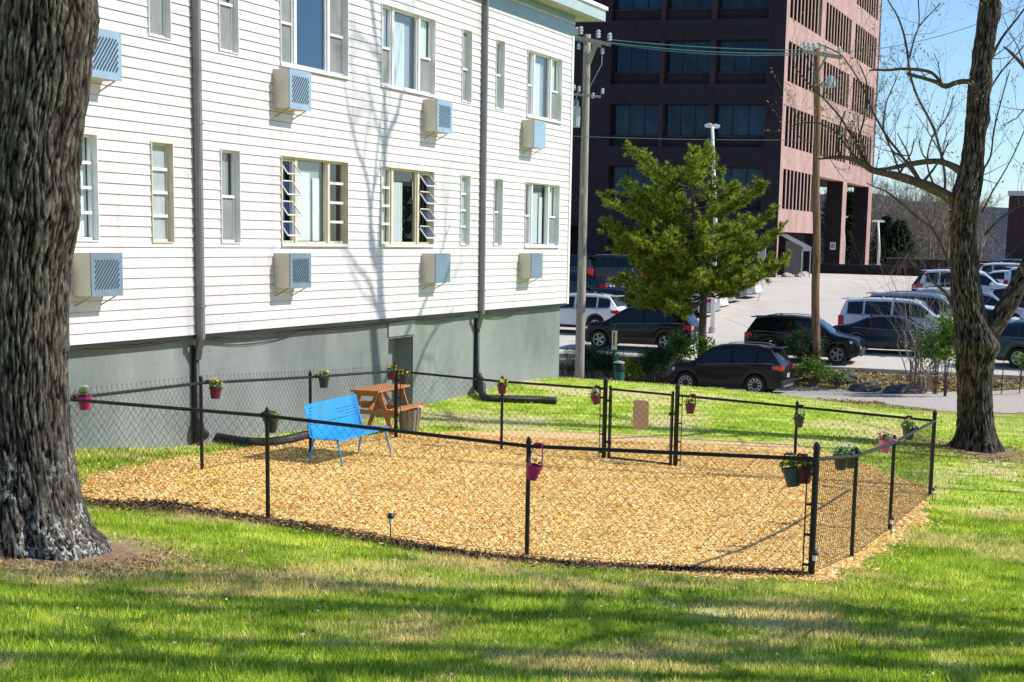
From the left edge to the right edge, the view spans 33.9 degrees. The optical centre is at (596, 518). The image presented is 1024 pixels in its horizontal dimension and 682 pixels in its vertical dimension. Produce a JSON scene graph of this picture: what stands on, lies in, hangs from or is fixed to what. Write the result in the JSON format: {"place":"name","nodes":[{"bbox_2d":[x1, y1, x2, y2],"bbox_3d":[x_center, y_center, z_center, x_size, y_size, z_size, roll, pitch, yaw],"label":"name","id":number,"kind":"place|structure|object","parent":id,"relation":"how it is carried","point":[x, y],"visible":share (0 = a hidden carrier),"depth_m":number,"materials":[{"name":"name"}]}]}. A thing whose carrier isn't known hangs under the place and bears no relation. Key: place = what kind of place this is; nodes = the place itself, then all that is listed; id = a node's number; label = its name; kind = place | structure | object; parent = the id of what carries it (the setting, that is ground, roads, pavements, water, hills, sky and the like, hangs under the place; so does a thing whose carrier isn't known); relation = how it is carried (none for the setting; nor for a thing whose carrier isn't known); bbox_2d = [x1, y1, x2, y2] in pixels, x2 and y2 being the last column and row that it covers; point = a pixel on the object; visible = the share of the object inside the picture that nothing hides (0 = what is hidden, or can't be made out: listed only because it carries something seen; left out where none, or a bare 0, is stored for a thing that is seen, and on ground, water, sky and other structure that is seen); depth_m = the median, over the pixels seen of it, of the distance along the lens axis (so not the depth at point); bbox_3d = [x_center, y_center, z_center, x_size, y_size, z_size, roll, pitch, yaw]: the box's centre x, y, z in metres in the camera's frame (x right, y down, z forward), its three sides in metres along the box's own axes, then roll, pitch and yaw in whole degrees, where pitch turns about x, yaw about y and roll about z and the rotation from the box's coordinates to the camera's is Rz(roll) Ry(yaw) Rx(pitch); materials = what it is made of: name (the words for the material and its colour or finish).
{"place":"outdoors","nodes":[
{"label":"outdoors","id":0,"kind":"place"},
{"bbox_2d":[0,445,1023,681],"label":"grass","id":1,"kind":"structure","parent":0,"point":[43,667],"depth_m":13.39,"materials":[{"name":"green plant"}]},
{"bbox_2d":[0,262,1023,681],"bbox_3d":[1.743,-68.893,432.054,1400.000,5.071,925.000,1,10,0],"label":"lawn","id":2,"kind":"structure","parent":0,"point":[124,550],"depth_m":31.33,"materials":[{"name":"green plant"}]},
{"bbox_2d":[0,0,112,560],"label":"tree","id":3,"kind":"object","parent":2,"relation":"on","point":[48,48],"visible":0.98,"depth_m":15.04,"materials":[{"name":"brown plant"}]},
{"bbox_2d":[0,530,422,597],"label":"dead leaves","id":4,"kind":"object","parent":2,"relation":"on","point":[138,563],"visible":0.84,"depth_m":15.07,"materials":[{"name":"brown plant"}]},
{"bbox_2d":[193,420,308,446],"bbox_3d":[-5.158,-1.417,26.901,1.227,0.557,3.190,10,13,41],"label":"drain hose","id":5,"kind":"object","parent":2,"relation":"on","point":[246,440],"visible":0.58,"depth_m":26.12,"materials":[{"name":"black plastic"}]},
{"bbox_2d":[68,0,607,449],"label":"apartment building","id":6,"kind":"structure","parent":2,"relation":"on","point":[360,188],"depth_m":28.94,"materials":[{"name":"white wood"}]},
{"bbox_2d":[77,133,99,241],"bbox_3d":[-7.397,-4.491,22.662,1.130,1.610,0.604,5,10,18],"label":"window","id":7,"kind":"structure","parent":6,"relation":"in","point":[89,229],"depth_m":22.75,"materials":[{"name":"white glass"}]},
{"bbox_2d":[72,252,122,305],"bbox_3d":[-6.756,-3.241,22.684,0.320,0.720,0.710,5,10,18],"label":"air conditioner","id":8,"kind":"object","parent":6,"relation":"attached to","point":[97,274],"visible":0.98,"depth_m":22.44,"materials":[{"name":"paint"}]},
{"bbox_2d":[91,28,121,91],"bbox_3d":[-6.658,-6.102,22.280,0.320,0.780,0.710,5,10,18],"label":"air conditioner","id":9,"kind":"object","parent":6,"relation":"attached to","point":[107,61],"visible":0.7,"depth_m":22.28,"materials":[{"name":"white metal"}]},
{"bbox_2d":[147,0,171,39],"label":"window","id":10,"kind":"structure","parent":6,"relation":"in","point":[159,11],"depth_m":24.00,"materials":[{"name":"white glass"}]},
{"bbox_2d":[150,141,174,242],"bbox_3d":[-6.800,-4.758,24.403,1.130,1.610,0.564,5,10,18],"label":"window","id":11,"kind":"structure","parent":6,"relation":"in","point":[162,153],"depth_m":24.39,"materials":[{"name":"white glass"}]},
{"bbox_2d":[192,0,205,445],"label":"downspout","id":12,"kind":"object","parent":6,"relation":"attached to","point":[200,305],"visible":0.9,"depth_m":25.01,"materials":[{"name":"black plastic"}]},
{"bbox_2d":[218,0,238,53],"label":"window","id":13,"kind":"structure","parent":6,"relation":"in","point":[228,10],"depth_m":25.74,"materials":[{"name":"white glass"}]},
{"bbox_2d":[219,148,240,242],"bbox_3d":[-6.200,-5.037,26.152,1.130,1.610,0.564,5,10,18],"label":"window","id":14,"kind":"structure","parent":6,"relation":"in","point":[230,172],"depth_m":26.17,"materials":[{"name":"white glass"}]},
{"bbox_2d":[273,68,310,119],"bbox_3d":[-4.954,-6.894,27.246,0.320,0.760,0.710,5,10,18],"label":"air conditioner","id":15,"kind":"object","parent":6,"relation":"attached to","point":[291,89],"visible":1,"depth_m":26.98,"materials":[{"name":"white metal"}]},
{"bbox_2d":[273,253,310,295],"bbox_3d":[-5.032,-4.037,27.707,0.320,0.710,0.710,5,10,18],"label":"air conditioner","id":16,"kind":"object","parent":6,"relation":"attached to","point":[292,270],"visible":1,"depth_m":27.43,"materials":[{"name":"paint"}]},
{"bbox_2d":[279,0,348,76],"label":"window","id":17,"kind":"structure","parent":6,"relation":"in","point":[314,34],"depth_m":28.35,"materials":[{"name":"white metal"}]},
{"bbox_2d":[280,155,348,243],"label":"window","id":18,"kind":"structure","parent":6,"relation":"in","point":[314,194],"depth_m":28.97,"materials":[{"name":"beige glass"}]},
{"bbox_2d":[85,307,547,348],"bbox_3d":[-4.633,-3.385,29.759,0.044,0.204,23.701,5,10,18],"label":"cable","id":19,"kind":"object","parent":6,"relation":"attached to","point":[311,329],"visible":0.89,"depth_m":28.88,"materials":[{"name":"black plastic"}]},
{"bbox_2d":[380,2,435,95],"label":"window","id":20,"kind":"structure","parent":6,"relation":"in","point":[408,38],"depth_m":31.94,"materials":[{"name":"white glass"}]},
{"bbox_2d":[380,166,437,244],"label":"window","id":21,"kind":"structure","parent":6,"relation":"in","point":[406,194],"depth_m":32.59,"materials":[{"name":"beige glass"}]},
{"bbox_2d":[421,253,450,289],"bbox_3d":[-3.183,-4.888,33.106,0.315,0.710,0.710,5,10,18],"label":"air conditioner","id":22,"kind":"object","parent":6,"relation":"attached to","point":[435,267],"visible":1,"depth_m":32.81,"materials":[{"name":"paint"}]},
{"bbox_2d":[423,99,451,140],"bbox_3d":[-3.105,-7.758,32.632,0.320,0.750,0.710,5,10,18],"label":"air conditioner","id":23,"kind":"object","parent":6,"relation":"attached to","point":[437,116],"visible":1,"depth_m":32.34,"materials":[{"name":"white metal"}]},
{"bbox_2d":[426,174,470,244],"bbox_3d":[-3.242,-6.412,34.770,1.130,1.610,0.494,5,10,18],"label":"window","id":24,"kind":"structure","parent":6,"relation":"in","point":[465,186],"depth_m":34.77,"materials":[{"name":"white metal"}]},
{"bbox_2d":[461,28,472,103],"bbox_3d":[-2.745,-9.222,34.151,0.240,1.444,0.497,4,10,17],"label":"window","id":25,"kind":"structure","parent":6,"relation":"in","point":[467,35],"depth_m":34.29,"materials":[{"name":"white glass"}]},
{"bbox_2d":[474,0,488,392],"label":"downspout","id":26,"kind":"object","parent":6,"relation":"attached to","point":[482,290],"visible":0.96,"depth_m":35.24,"materials":[{"name":"black plastic"}]},
{"bbox_2d":[493,178,502,245],"bbox_3d":[-2.661,-6.682,36.463,1.130,1.610,0.474,5,10,18],"label":"window","id":27,"kind":"structure","parent":6,"relation":"in","point":[498,182],"depth_m":36.48,"materials":[{"name":"white glass"}]},
{"bbox_2d":[495,39,504,109],"bbox_3d":[-2.589,-9.526,35.984,1.130,1.620,0.474,5,10,18],"label":"window","id":28,"kind":"structure","parent":6,"relation":"in","point":[500,44],"depth_m":36.00,"materials":[{"name":"white metal"}]},
{"bbox_2d":[518,253,542,283],"bbox_3d":[-1.507,-5.672,37.987,0.315,0.700,0.710,5,10,18],"label":"air conditioner","id":29,"kind":"object","parent":6,"relation":"attached to","point":[530,265],"visible":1,"depth_m":37.69,"materials":[{"name":"paint"}]},
{"bbox_2d":[521,120,545,154],"bbox_3d":[-1.425,-8.535,37.535,0.315,0.740,0.710,5,10,18],"label":"air conditioner","id":30,"kind":"object","parent":6,"relation":"attached to","point":[533,133],"visible":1,"depth_m":37.24,"materials":[{"name":"white metal"}]},
{"bbox_2d":[524,181,559,245],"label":"window","id":31,"kind":"structure","parent":6,"relation":"in","point":[542,203],"depth_m":39.26,"materials":[{"name":"white glass"}]},
{"bbox_2d":[526,49,562,121],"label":"window","id":32,"kind":"structure","parent":6,"relation":"in","point":[544,71],"depth_m":38.80,"materials":[{"name":"white glass"}]},
{"bbox_2d":[337,383,426,434],"bbox_3d":[-3.847,-1.953,29.854,1.200,0.789,1.440,4,10,15],"label":"picnic table","id":33,"kind":"object","parent":2,"relation":"on","point":[388,405],"visible":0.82,"depth_m":29.51,"materials":[{"name":"brown wood"}]},
{"bbox_2d":[398,406,421,430],"bbox_3d":[-3.361,-1.803,30.031,0.436,0.472,0.418,-1,10,-17],"label":"planter","id":34,"kind":"object","parent":2,"relation":"on","point":[411,417],"visible":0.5,"depth_m":29.89,"materials":[{"name":"brown wood"}]},
{"bbox_2d":[70,361,936,573],"bbox_3d":[-0.669,-0.836,22.628,9.224,2.270,10.273,4,10,17],"label":"chain link fence","id":35,"kind":"object","parent":2,"relation":"on","point":[816,458],"visible":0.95,"depth_m":19.04,"materials":[{"name":"black metal"}]},
{"bbox_2d":[606,385,674,464],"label":"gate","id":36,"kind":"structure","parent":35,"relation":"attached to","point":[671,415],"depth_m":27.37,"materials":[{"name":"black metal"}]},
{"bbox_2d":[633,400,648,428],"bbox_3d":[0.710,-1.697,27.363,0.270,0.470,0.047,5,10,19],"label":"blank sign","id":37,"kind":"object","parent":36,"relation":"attached to","point":[644,413],"visible":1,"depth_m":27.38,"materials":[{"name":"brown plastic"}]},
{"bbox_2d":[779,452,800,486],"bbox_3d":[1.915,-0.488,16.533,0.258,0.356,0.286,-2,10,-20],"label":"flower pot","id":38,"kind":"object","parent":35,"relation":"attached to","point":[792,474],"visible":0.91,"depth_m":16.48,"materials":[{"name":"plastic"}]},
{"bbox_2d":[0,527,1023,681],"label":"dead leaves","id":39,"kind":"object","parent":2,"relation":"on","point":[567,637],"visible":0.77,"depth_m":14.10,"materials":[{"name":"brown plant"}]},
{"bbox_2d":[476,373,556,403],"bbox_3d":[-2.006,-2.719,35.189,2.379,0.505,1.065,10,13,41],"label":"drain hose","id":40,"kind":"object","parent":2,"relation":"on","point":[528,399],"visible":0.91,"depth_m":34.76,"materials":[{"name":"black plastic"}]},
{"bbox_2d":[80,430,953,587],"bbox_3d":[-0.524,-0.564,24.125,10.541,0.735,15.444,3,10,11],"label":"wood chip bed","id":41,"kind":"object","parent":2,"relation":"on","point":[629,437],"visible":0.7,"depth_m":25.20,"materials":[{"name":"beige wood"}]},
{"bbox_2d":[301,394,391,465],"bbox_3d":[-3.717,-1.324,25.092,0.644,0.897,1.960,4,10,14],"label":"garden bench","id":42,"kind":"object","parent":41,"relation":"on","point":[354,418],"visible":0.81,"depth_m":24.99,"materials":[{"name":"blue plastic"}]},
{"bbox_2d":[85,497,839,578],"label":"litter","id":43,"kind":"object","parent":41,"relation":"on","point":[543,559],"visible":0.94,"depth_m":17.37,"materials":[{"name":"brown wood"}]},
{"bbox_2d":[136,433,924,578],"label":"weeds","id":44,"kind":"object","parent":41,"relation":"on","point":[555,498],"visible":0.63,"depth_m":22.64,"materials":[{"name":"green plant"}]},
{"bbox_2d":[561,337,611,378],"bbox_3d":[-0.280,-5.693,60.191,2.152,1.818,2.313,-6,12,-36],"label":"shrub","id":45,"kind":"object","parent":2,"relation":"on","point":[590,366],"visible":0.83,"depth_m":59.88,"materials":[{"name":"green plant"}]},
{"bbox_2d":[573,26,611,378],"bbox_3d":[-0.312,-10.415,57.039,1.370,12.211,0.551,1,10,0],"label":"utility pole","id":46,"kind":"object","parent":2,"relation":"on","point":[589,51],"visible":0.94,"depth_m":56.75,"materials":[{"name":"grey wood"}]},
{"bbox_2d":[612,324,624,380],"bbox_3d":[0.706,-5.082,53.131,0.390,2.186,0.386,-5,12,-35],"label":"waste station","id":47,"kind":"object","parent":2,"relation":"on","point":[618,370],"visible":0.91,"depth_m":53.07,"materials":[{"name":"green plastic"}]},
{"bbox_2d":[631,334,683,383],"bbox_3d":[2.133,-5.655,59.843,2.390,2.048,2.193,1,10,0],"label":"shrub","id":48,"kind":"object","parent":2,"relation":"on","point":[659,358],"visible":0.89,"depth_m":59.58,"materials":[{"name":"green plant"}]},
{"bbox_2d":[660,324,697,362],"bbox_3d":[2.955,-6.130,60.705,1.467,1.897,1.517,4,10,17],"label":"shrub","id":49,"kind":"object","parent":2,"relation":"on","point":[685,344],"visible":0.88,"depth_m":60.49,"materials":[{"name":"green plant"}]},
{"bbox_2d":[595,138,792,357],"bbox_3d":[3.438,-9.302,59.938,7.244,8.316,5.958,1,10,0],"label":"pine tree","id":50,"kind":"object","parent":2,"relation":"on","point":[677,281],"visible":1,"depth_m":59.45,"materials":[{"name":"green plant"}]},
{"bbox_2d":[570,0,881,276],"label":"office tower","id":51,"kind":"structure","parent":2,"relation":"on","point":[669,99],"depth_m":105.21,"materials":[{"name":"brick"}]},
{"bbox_2d":[611,166,655,196],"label":"window","id":52,"kind":"structure","parent":51,"relation":"in","point":[618,172],"depth_m":106.61,"materials":[{"name":"blue glass"}]},
{"bbox_2d":[613,105,658,134],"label":"window","id":53,"kind":"structure","parent":51,"relation":"in","point":[627,119],"depth_m":105.91,"materials":[{"name":"blue glass"}]},
{"bbox_2d":[614,41,660,72],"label":"window","id":54,"kind":"structure","parent":51,"relation":"in","point":[627,59],"depth_m":105.29,"materials":[{"name":"blue glass"}]},
{"bbox_2d":[616,0,661,9],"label":"window","id":55,"kind":"structure","parent":51,"relation":"in","point":[620,4],"depth_m":104.75,"materials":[{"name":"blue glass"}]},
{"bbox_2d":[665,105,707,135],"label":"window","id":56,"kind":"structure","parent":51,"relation":"in","point":[688,120],"depth_m":104.88,"materials":[{"name":"blue glass"}]},
{"bbox_2d":[667,41,710,72],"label":"window","id":57,"kind":"structure","parent":51,"relation":"in","point":[677,62],"depth_m":104.26,"materials":[{"name":"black glass"}]},
{"bbox_2d":[716,167,761,198],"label":"window","id":58,"kind":"structure","parent":51,"relation":"in","point":[745,175],"depth_m":104.34,"materials":[{"name":"blue glass"}]},
{"bbox_2d":[715,105,764,135],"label":"window","id":59,"kind":"structure","parent":51,"relation":"in","point":[733,120],"depth_m":103.81,"materials":[{"name":"blue glass"}]},
{"bbox_2d":[718,40,767,71],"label":"window","id":60,"kind":"structure","parent":51,"relation":"in","point":[726,63],"depth_m":103.18,"materials":[{"name":"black glass"}]},
{"bbox_2d":[782,169,811,211],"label":"window","id":61,"kind":"structure","parent":51,"relation":"in","point":[796,195],"depth_m":108.07,"materials":[{"name":"black paint"}]},
{"bbox_2d":[785,106,813,153],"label":"window","id":62,"kind":"structure","parent":51,"relation":"in","point":[806,131],"depth_m":107.50,"materials":[{"name":"black paint"}]},
{"bbox_2d":[787,42,813,92],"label":"window","id":63,"kind":"structure","parent":51,"relation":"in","point":[793,76],"depth_m":106.61,"materials":[{"name":"black glass"}]},
{"bbox_2d":[790,0,819,33],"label":"window","id":64,"kind":"structure","parent":51,"relation":"in","point":[809,19],"depth_m":107.15,"materials":[{"name":"black glass"}]},
{"bbox_2d":[820,120,843,161],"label":"window","id":65,"kind":"structure","parent":51,"relation":"in","point":[830,148],"depth_m":117.80,"materials":[{"name":"black paint"}]},
{"bbox_2d":[823,62,846,106],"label":"window","id":66,"kind":"structure","parent":51,"relation":"in","point":[829,69],"depth_m":118.21,"materials":[{"name":"black glass"}]},
{"bbox_2d":[825,3,849,52],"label":"window","id":67,"kind":"structure","parent":51,"relation":"in","point":[837,24],"depth_m":116.77,"materials":[{"name":"black glass"}]},
{"bbox_2d":[852,78,871,118],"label":"window","id":68,"kind":"structure","parent":51,"relation":"in","point":[861,93],"depth_m":127.78,"materials":[{"name":"black paint"}]},
{"bbox_2d":[854,25,874,68],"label":"window","id":69,"kind":"structure","parent":51,"relation":"in","point":[868,38],"depth_m":127.37,"materials":[{"name":"black glass"}]},
{"bbox_2d":[559,353,1023,378],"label":"kerb","id":70,"kind":"structure","parent":2,"relation":"on","point":[894,371],"depth_m":59.49,"materials":[{"name":"concrete"}]},
{"bbox_2d":[783,322,829,377],"bbox_3d":[7.383,-5.996,59.473,1.905,2.111,2.204,1,10,0],"label":"shrub","id":71,"kind":"object","parent":2,"relation":"on","point":[801,344],"visible":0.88,"depth_m":59.14,"materials":[{"name":"green plant"}]},
{"bbox_2d":[596,368,1023,411],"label":"verge grass","id":72,"kind":"structure","parent":2,"relation":"on","point":[912,408],"depth_m":57.97,"materials":[{"name":"green plant"}]},
{"bbox_2d":[793,354,838,385],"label":"shrub","id":73,"kind":"object","parent":2,"relation":"on","point":[807,367],"visible":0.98,"depth_m":58.41,"materials":[{"name":"green plant"}]},
{"bbox_2d":[802,41,841,380],"bbox_3d":[7.578,-10.467,58.276,1.447,11.807,0.438,1,10,0],"label":"utility pole","id":74,"kind":"object","parent":2,"relation":"on","point":[815,282],"visible":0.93,"depth_m":58.06,"materials":[{"name":"brown wood"}]},
{"bbox_2d":[845,190,853,263],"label":"conifer","id":75,"kind":"object","parent":2,"relation":"on","point":[849,203],"visible":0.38,"depth_m":146.86,"materials":[{"name":"green plant"}]},
{"bbox_2d":[868,214,903,264],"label":"conifer","id":76,"kind":"object","parent":2,"relation":"on","point":[886,224],"visible":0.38,"depth_m":152.09,"materials":[{"name":"green plant"}]},
{"bbox_2d":[752,418,1023,482],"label":"dead leaves","id":77,"kind":"object","parent":2,"relation":"on","point":[966,462],"visible":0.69,"depth_m":31.50,"materials":[{"name":"brown plant"}]},
{"bbox_2d":[764,0,1023,453],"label":"tree","id":78,"kind":"object","parent":2,"relation":"on","point":[978,330],"visible":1,"depth_m":31.59,"materials":[{"name":"brown plant"}]},
{"bbox_2d":[868,218,925,264],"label":"conifer","id":79,"kind":"object","parent":2,"relation":"on","point":[896,230],"visible":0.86,"depth_m":147.02,"materials":[{"name":"green plant"}]},
{"bbox_2d":[843,229,951,386],"bbox_3d":[10.879,-7.082,57.443,5.303,5.540,5.162,1,10,0],"label":"bare thicket","id":80,"kind":"object","parent":2,"relation":"on","point":[913,384],"visible":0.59,"depth_m":56.81,"materials":[{"name":"plant"}]},
{"bbox_2d":[820,263,979,275],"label":"wall","id":81,"kind":"structure","parent":2,"relation":"on","point":[851,269],"depth_m":118.40,"materials":[{"name":"brick"}]},
{"bbox_2d":[897,313,953,393],"bbox_3d":[11.439,-5.546,56.433,2.664,2.930,2.280,1,10,0],"label":"flowering shrub","id":82,"kind":"object","parent":2,"relation":"on","point":[934,353],"visible":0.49,"depth_m":56.38,"materials":[{"name":"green plant"}]},
{"bbox_2d":[903,187,947,258],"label":"bare tree","id":83,"kind":"object","parent":2,"relation":"on","point":[928,256],"visible":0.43,"depth_m":177.40,"materials":[{"name":"brown plant"}]},
{"bbox_2d":[860,196,1020,392],"bbox_3d":[11.960,-7.856,57.519,6.315,7.049,6.043,-2,10,-18],"label":"bare thicket","id":84,"kind":"object","parent":2,"relation":"on","point":[928,386],"visible":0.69,"depth_m":57.07,"materials":[{"name":"plant"}]},
{"bbox_2d":[927,293,954,395],"bbox_3d":[11.690,-5.711,55.363,1.332,3.558,1.682,0,10,-8],"label":"flowering shrub","id":85,"kind":"object","parent":2,"relation":"on","point":[943,348],"visible":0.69,"depth_m":55.22,"materials":[{"name":"green plant"}]},
{"bbox_2d":[887,257,994,267],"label":"wall","id":86,"kind":"structure","parent":2,"relation":"on","point":[927,262],"depth_m":124.45,"materials":[{"name":"brick"}]},
{"bbox_2d":[922,165,1005,258],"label":"bare tree","id":87,"kind":"object","parent":2,"relation":"on","point":[948,240],"visible":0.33,"depth_m":164.54,"materials":[{"name":"brown plant"}]},
{"bbox_2d":[1005,191,1023,259],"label":"brick building","id":88,"kind":"structure","parent":2,"relation":"on","point":[1015,231],"depth_m":124.87,"materials":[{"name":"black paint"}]},
{"bbox_2d":[559,273,1023,374],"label":"parking lot","id":89,"kind":"structure","parent":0,"point":[734,319],"depth_m":82.20,"materials":[{"name":"grey asphalt"}]},
{"bbox_2d":[569,272,614,291],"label":"parked car","id":90,"kind":"object","parent":89,"relation":"on","point":[592,282],"visible":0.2,"depth_m":85.58,"materials":[{"name":"black metal"}]},
{"bbox_2d":[560,291,626,327],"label":"parked car","id":91,"kind":"object","parent":89,"relation":"on","point":[601,306],"visible":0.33,"depth_m":70.38,"materials":[{"name":"white metal"}]},
{"bbox_2d":[591,254,648,288],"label":"parked car","id":92,"kind":"object","parent":89,"relation":"on","point":[605,266],"visible":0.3,"depth_m":92.62,"materials":[{"name":"black metal"}]},
{"bbox_2d":[585,306,698,348],"bbox_3d":[1.741,-7.519,65.557,4.580,1.742,2.167,5,10,18],"label":"parked car","id":93,"kind":"object","parent":89,"relation":"on","point":[645,326],"visible":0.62,"depth_m":64.71,"materials":[{"name":"black metal"}]},
{"bbox_2d":[744,313,865,363],"bbox_3d":[7.721,-6.734,62.226,4.378,1.741,2.167,5,10,18],"label":"parked car","id":94,"kind":"object","parent":89,"relation":"on","point":[772,328],"visible":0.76,"depth_m":61.57,"materials":[{"name":"black metal"}]},
{"bbox_2d":[833,314,948,355],"bbox_3d":[11.519,-7.162,64.987,4.830,1.450,2.138,5,10,18],"label":"parked car","id":95,"kind":"object","parent":89,"relation":"on","point":[876,332],"visible":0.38,"depth_m":64.30,"materials":[{"name":"blue metal"}]},
{"bbox_2d":[838,296,952,328],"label":"parked car","id":96,"kind":"object","parent":89,"relation":"on","point":[854,309],"visible":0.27,"depth_m":67.01,"materials":[{"name":"white metal"}]},
{"bbox_2d":[867,291,951,315],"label":"parked car","id":97,"kind":"object","parent":89,"relation":"on","point":[914,295],"visible":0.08,"depth_m":69.44,"materials":[{"name":"silver metal"}]},
{"bbox_2d":[918,269,1007,291],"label":"car","id":98,"kind":"object","parent":89,"relation":"on","point":[988,281],"visible":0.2,"depth_m":83.61,"materials":[{"name":"white metal"}]},
{"bbox_2d":[996,319,1023,367],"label":"parked car","id":99,"kind":"object","parent":89,"relation":"on","point":[1011,337],"visible":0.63,"depth_m":60.48,"materials":[{"name":"teal metal"}]},
{"bbox_2d":[727,386,1023,412],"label":"gravel drive","id":100,"kind":"structure","parent":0,"point":[1008,401],"depth_m":54.97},
{"bbox_2d":[666,342,794,392],"bbox_3d":[4.563,-5.191,57.310,4.152,1.740,2.167,4,10,21],"label":"parked car","id":101,"kind":"object","parent":100,"relation":"on","point":[756,367],"visible":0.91,"depth_m":56.43,"materials":[{"name":"black metal"}]},
{"bbox_2d":[793,369,1023,403],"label":"dead leaves","id":102,"kind":"object","parent":100,"relation":"on","point":[886,378],"visible":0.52,"depth_m":58.22,"materials":[{"name":"brown plant"}]},
{"bbox_2d":[820,232,1006,261],"bbox_3d":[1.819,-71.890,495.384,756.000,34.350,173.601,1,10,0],"label":"hills","id":103,"kind":"structure","parent":0,"point":[1000,255],"depth_m":512.58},
{"bbox_2d":[820,191,1007,234],"bbox_3d":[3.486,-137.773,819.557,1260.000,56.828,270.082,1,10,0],"label":"hills","id":104,"kind":"structure","parent":0,"point":[1003,223],"depth_m":851.12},
{"bbox_2d":[820,0,1023,207],"label":"sky","id":105,"kind":"structure","parent":0,"point":[959,60],"materials":[{"name":"blue"}]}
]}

